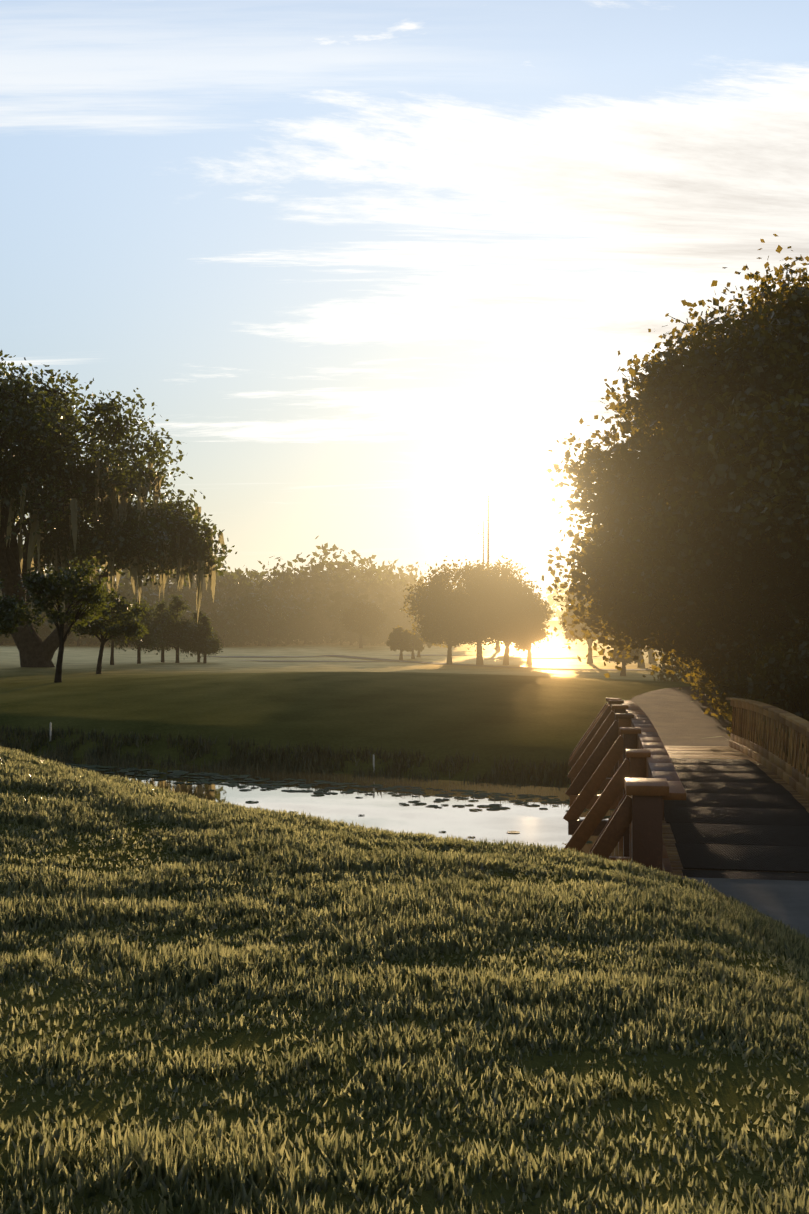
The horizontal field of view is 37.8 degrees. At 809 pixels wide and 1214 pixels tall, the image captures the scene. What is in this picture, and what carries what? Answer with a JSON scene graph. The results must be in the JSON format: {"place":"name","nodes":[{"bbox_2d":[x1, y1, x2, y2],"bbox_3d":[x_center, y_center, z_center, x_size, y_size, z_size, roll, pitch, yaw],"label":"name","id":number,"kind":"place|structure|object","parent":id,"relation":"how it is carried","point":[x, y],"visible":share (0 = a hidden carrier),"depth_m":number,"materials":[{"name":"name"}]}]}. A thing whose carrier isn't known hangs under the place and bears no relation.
{"place":"outdoors","nodes":[
{"label":"outdoors","id":0,"kind":"place"},
{"bbox_2d":[236,660,368,661],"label":"bunker sand","id":1,"kind":"structure","parent":0,"point":[303,661],"depth_m":103.25,"materials":[{"name":"beige sand"}]},
{"bbox_2d":[29,754,622,856],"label":"pond water","id":2,"kind":"structure","parent":0,"point":[383,809],"depth_m":25.29,"materials":[{"name":"grey liquid"}]},
{"bbox_2d":[60,763,613,842],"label":"lily pads","id":3,"kind":"object","parent":2,"relation":"on","point":[178,773],"visible":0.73,"depth_m":27.31,"materials":[{"name":"green plant"}]},
{"bbox_2d":[0,746,808,1213],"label":"grass","id":4,"kind":"structure","parent":0,"point":[314,848],"depth_m":4.99,"materials":[{"name":"green plant"}]},
{"bbox_2d":[0,621,808,1213],"bbox_3d":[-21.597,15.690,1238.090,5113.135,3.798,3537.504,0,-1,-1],"label":"ground","id":5,"kind":"structure","parent":0,"point":[550,707],"depth_m":5.87,"materials":[{"name":"green plant"}]},
{"bbox_2d":[0,571,49,637],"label":"young tree","id":6,"kind":"object","parent":5,"relation":"on","point":[14,614],"visible":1,"depth_m":53.88,"materials":[{"name":"green plant"}]},
{"bbox_2d":[50,722,51,739],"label":"hazard stake","id":7,"kind":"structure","parent":5,"relation":"on","point":[50,730],"depth_m":34.74,"materials":[{"name":"paint"}]},
{"bbox_2d":[14,557,122,682],"bbox_3d":[-14.540,0.767,51.241,4.346,5.837,4.322,0,-1,-1],"label":"young tree","id":8,"kind":"object","parent":5,"relation":"on","point":[90,593],"visible":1,"depth_m":50.59,"materials":[{"name":"green plant"}]},
{"bbox_2d":[0,350,205,667],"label":"live oak tree","id":9,"kind":"object","parent":5,"relation":"on","point":[39,436],"visible":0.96,"depth_m":74.50,"materials":[{"name":"green plant"}]},
{"bbox_2d":[69,589,149,673],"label":"young tree","id":10,"kind":"object","parent":5,"relation":"on","point":[104,629],"visible":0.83,"depth_m":65.33,"materials":[{"name":"green plant"}]},
{"bbox_2d":[92,606,146,664],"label":"young tree","id":11,"kind":"object","parent":5,"relation":"on","point":[112,654],"depth_m":85.52,"materials":[{"name":"green plant"}]},
{"bbox_2d":[17,491,236,660],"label":"moss","id":12,"kind":"object","parent":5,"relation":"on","point":[167,543],"visible":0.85,"depth_m":75.06,"materials":[{"name":"green plant"}]},
{"bbox_2d":[107,596,168,663],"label":"pine tree","id":13,"kind":"object","parent":5,"relation":"on","point":[147,641],"visible":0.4,"depth_m":89.74,"materials":[{"name":"green plant"}]},
{"bbox_2d":[146,599,175,661],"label":"pine tree","id":14,"kind":"object","parent":5,"relation":"on","point":[160,606],"visible":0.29,"depth_m":95.37,"materials":[{"name":"green plant"}]},
{"bbox_2d":[148,594,199,662],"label":"pine tree","id":15,"kind":"object","parent":5,"relation":"on","point":[184,637],"visible":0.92,"depth_m":93.91,"materials":[{"name":"green plant"}]},
{"bbox_2d":[181,614,222,662],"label":"pine tree","id":16,"kind":"object","parent":5,"relation":"on","point":[208,645],"visible":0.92,"depth_m":94.21,"materials":[{"name":"green plant"}]},
{"bbox_2d":[189,611,222,661],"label":"pine tree","id":17,"kind":"object","parent":5,"relation":"on","point":[194,618],"visible":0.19,"depth_m":97.53,"materials":[{"name":"green plant"}]},
{"bbox_2d":[210,656,322,656],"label":"bunker sand","id":18,"kind":"structure","parent":5,"relation":"on","point":[266,656],"depth_m":119.15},
{"bbox_2d":[0,536,570,646],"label":"tree line","id":19,"kind":"object","parent":5,"relation":"on","point":[288,607],"visible":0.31,"depth_m":168.60,"materials":[{"name":"green plant"}]},
{"bbox_2d":[0,724,603,793],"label":"rough grass","id":20,"kind":"structure","parent":5,"relation":"on","point":[257,763],"depth_m":30.89,"materials":[{"name":"green plant"}]},
{"bbox_2d":[338,599,389,647],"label":"tree","id":21,"kind":"object","parent":5,"relation":"on","point":[362,618],"visible":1,"depth_m":148.19,"materials":[{"name":"green plant"}]},
{"bbox_2d":[385,625,412,659],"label":"tree sapling","id":22,"kind":"object","parent":5,"relation":"on","point":[399,638],"visible":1,"depth_m":109.57,"materials":[{"name":"green plant"}]},
{"bbox_2d":[403,630,423,658],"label":"tree sapling","id":23,"kind":"object","parent":5,"relation":"on","point":[416,644],"visible":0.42,"depth_m":112.46,"materials":[{"name":"green plant"}]},
{"bbox_2d":[395,654,446,655],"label":"bunker sand","id":24,"kind":"structure","parent":5,"relation":"on","point":[425,655],"depth_m":122.06,"materials":[{"name":"beige sand"}]},
{"bbox_2d":[412,625,432,656],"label":"tree sapling","id":25,"kind":"object","parent":5,"relation":"on","point":[429,645],"visible":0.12,"depth_m":117.50,"materials":[{"name":"green plant"}]},
{"bbox_2d":[413,587,480,663],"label":"round tree","id":26,"kind":"object","parent":5,"relation":"on","point":[449,643],"visible":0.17,"depth_m":95.62,"materials":[{"name":"green plant"}]},
{"bbox_2d":[399,555,549,664],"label":"round tree","id":27,"kind":"object","parent":5,"relation":"on","point":[480,583],"visible":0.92,"depth_m":93.29,"materials":[{"name":"green plant"}]},
{"bbox_2d":[478,495,488,563],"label":"transmission pole","id":28,"kind":"object","parent":5,"relation":"on","point":[487,533],"visible":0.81,"depth_m":300.51,"materials":[{"name":"grey metal"}]},
{"bbox_2d":[496,638,500,650],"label":"tree","id":29,"kind":"object","parent":5,"relation":"on","point":[498,648],"depth_m":134.96,"materials":[{"name":"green plant"}]},
{"bbox_2d":[474,584,556,664],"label":"round tree","id":30,"kind":"object","parent":5,"relation":"on","point":[508,642],"visible":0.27,"depth_m":94.90,"materials":[{"name":"green plant"}]},
{"bbox_2d":[511,621,546,664],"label":"thin tree","id":31,"kind":"object","parent":5,"relation":"on","point":[529,654],"visible":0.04,"depth_m":96.89,"materials":[{"name":"green plant"}]},
{"bbox_2d":[485,657,601,658],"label":"bunker sand","id":32,"kind":"structure","parent":5,"relation":"on","point":[538,658],"depth_m":111.77,"materials":[{"name":"beige sand"}]},
{"bbox_2d":[559,591,613,663],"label":"tree","id":33,"kind":"object","parent":5,"relation":"on","point":[578,627],"visible":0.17,"depth_m":97.95,"materials":[{"name":"green plant"}]},
{"bbox_2d":[575,599,644,667],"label":"tree","id":34,"kind":"object","parent":5,"relation":"on","point":[641,657],"depth_m":90.11,"materials":[{"name":"green plant"}]},
{"bbox_2d":[607,635,640,675],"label":"tree sapling","id":35,"kind":"object","parent":5,"relation":"on","point":[623,660],"visible":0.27,"depth_m":72.80,"materials":[{"name":"green plant"}]},
{"bbox_2d":[563,698,685,875],"bbox_3d":[5.086,3.353,20.023,4.678,3.060,15.017,0,-1,8],"label":"bridge railing","id":36,"kind":"object","parent":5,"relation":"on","point":[621,746],"visible":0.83,"depth_m":15.46,"materials":[{"name":"brown wood"}]},
{"bbox_2d":[595,635,655,662],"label":"tree","id":37,"kind":"object","parent":5,"relation":"on","point":[650,656],"depth_m":99.12,"materials":[{"name":"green plant"}]},
{"bbox_2d":[643,642,690,681],"bbox_3d":[15.127,1.577,56.081,7.614,5.200,6.971,0,-1,-1],"label":"bush","id":38,"kind":"object","parent":5,"relation":"on","point":[674,678],"visible":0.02,"depth_m":56.13,"materials":[{"name":"green plant"}]},
{"bbox_2d":[541,234,808,683],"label":"tree","id":39,"kind":"object","parent":5,"relation":"on","point":[717,527],"visible":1,"depth_m":30.50,"materials":[{"name":"green plant"}]},
{"bbox_2d":[670,653,694,682],"bbox_3d":[13.824,1.587,50.114,4.759,4.580,5.441,0,-1,-1],"label":"bush","id":40,"kind":"object","parent":5,"relation":"on","point":[684,666],"depth_m":50.97,"materials":[{"name":"green plant"}]},
{"bbox_2d":[677,659,710,690],"bbox_3d":[13.431,1.554,44.761,5.491,4.690,6.022,0,-1,-1],"label":"bush","id":41,"kind":"object","parent":5,"relation":"on","point":[689,671],"visible":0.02,"depth_m":45.98,"materials":[{"name":"green plant"}]},
{"bbox_2d":[679,664,720,705],"bbox_3d":[12.221,1.542,40.911,5.437,4.492,4.917,0,-1,-1],"label":"bush","id":42,"kind":"object","parent":5,"relation":"on","point":[697,684],"depth_m":40.75,"materials":[{"name":"green plant"}]},
{"bbox_2d":[658,246,808,649],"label":"tree","id":43,"kind":"object","parent":5,"relation":"on","point":[799,270],"depth_m":43.43,"materials":[{"name":"green plant"}]},
{"bbox_2d":[673,606,802,714],"bbox_3d":[11.172,1.599,36.890,5.362,4.641,5.374,0,-1,-1],"label":"bush","id":44,"kind":"object","parent":5,"relation":"on","point":[707,673],"depth_m":37.04,"materials":[{"name":"green plant"}]},
{"bbox_2d":[702,608,797,729],"bbox_3d":[10.797,1.985,33.034,4.759,3.936,5.074,0,-1,-1],"label":"bush","id":45,"kind":"object","parent":5,"relation":"on","point":[737,666],"visible":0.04,"depth_m":32.78,"materials":[{"name":"green plant"}]},
{"bbox_2d":[701,689,808,752],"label":"shrub fronds","id":46,"kind":"object","parent":5,"relation":"on","point":[803,704],"visible":0.02,"depth_m":27.69,"materials":[{"name":"green plant"}]},
{"bbox_2d":[727,635,808,756],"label":"bush","id":47,"kind":"object","parent":5,"relation":"on","point":[782,679],"visible":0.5,"depth_m":27.49,"materials":[{"name":"green plant"}]},
{"bbox_2d":[0,0,808,620],"label":"sky","id":48,"kind":"structure","parent":0,"point":[369,263],"materials":[{"name":"blue"}]},
{"bbox_2d":[322,655,670,669],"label":"path","id":49,"kind":"structure","parent":0,"point":[464,664],"depth_m":95.94,"materials":[{"name":"concrete"}]},
{"bbox_2d":[607,687,731,777],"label":"bridge deck","id":50,"kind":"structure","parent":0,"point":[676,716],"depth_m":36.29,"materials":[{"name":"brown wood"}]},
{"bbox_2d":[662,746,808,876],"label":"bridge deck planks","id":51,"kind":"object","parent":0,"point":[705,752],"visible":0.02,"depth_m":21.49,"materials":[{"name":"brown wood"}]},
{"bbox_2d":[664,758,808,880],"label":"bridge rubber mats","id":52,"kind":"object","parent":51,"relation":"on","point":[746,818],"visible":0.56,"depth_m":15.93,"materials":[{"name":"black rubber"}]},
{"bbox_2d":[675,877,808,937],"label":"concrete path","id":53,"kind":"structure","parent":0,"point":[786,901],"depth_m":12.32,"materials":[{"name":"grey concrete"}]},
{"bbox_2d":[726,697,808,801],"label":"bridge railing","id":54,"kind":"object","parent":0,"point":[748,713],"visible":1,"depth_m":21.17,"materials":[{"name":"brown wood"}]}
]}

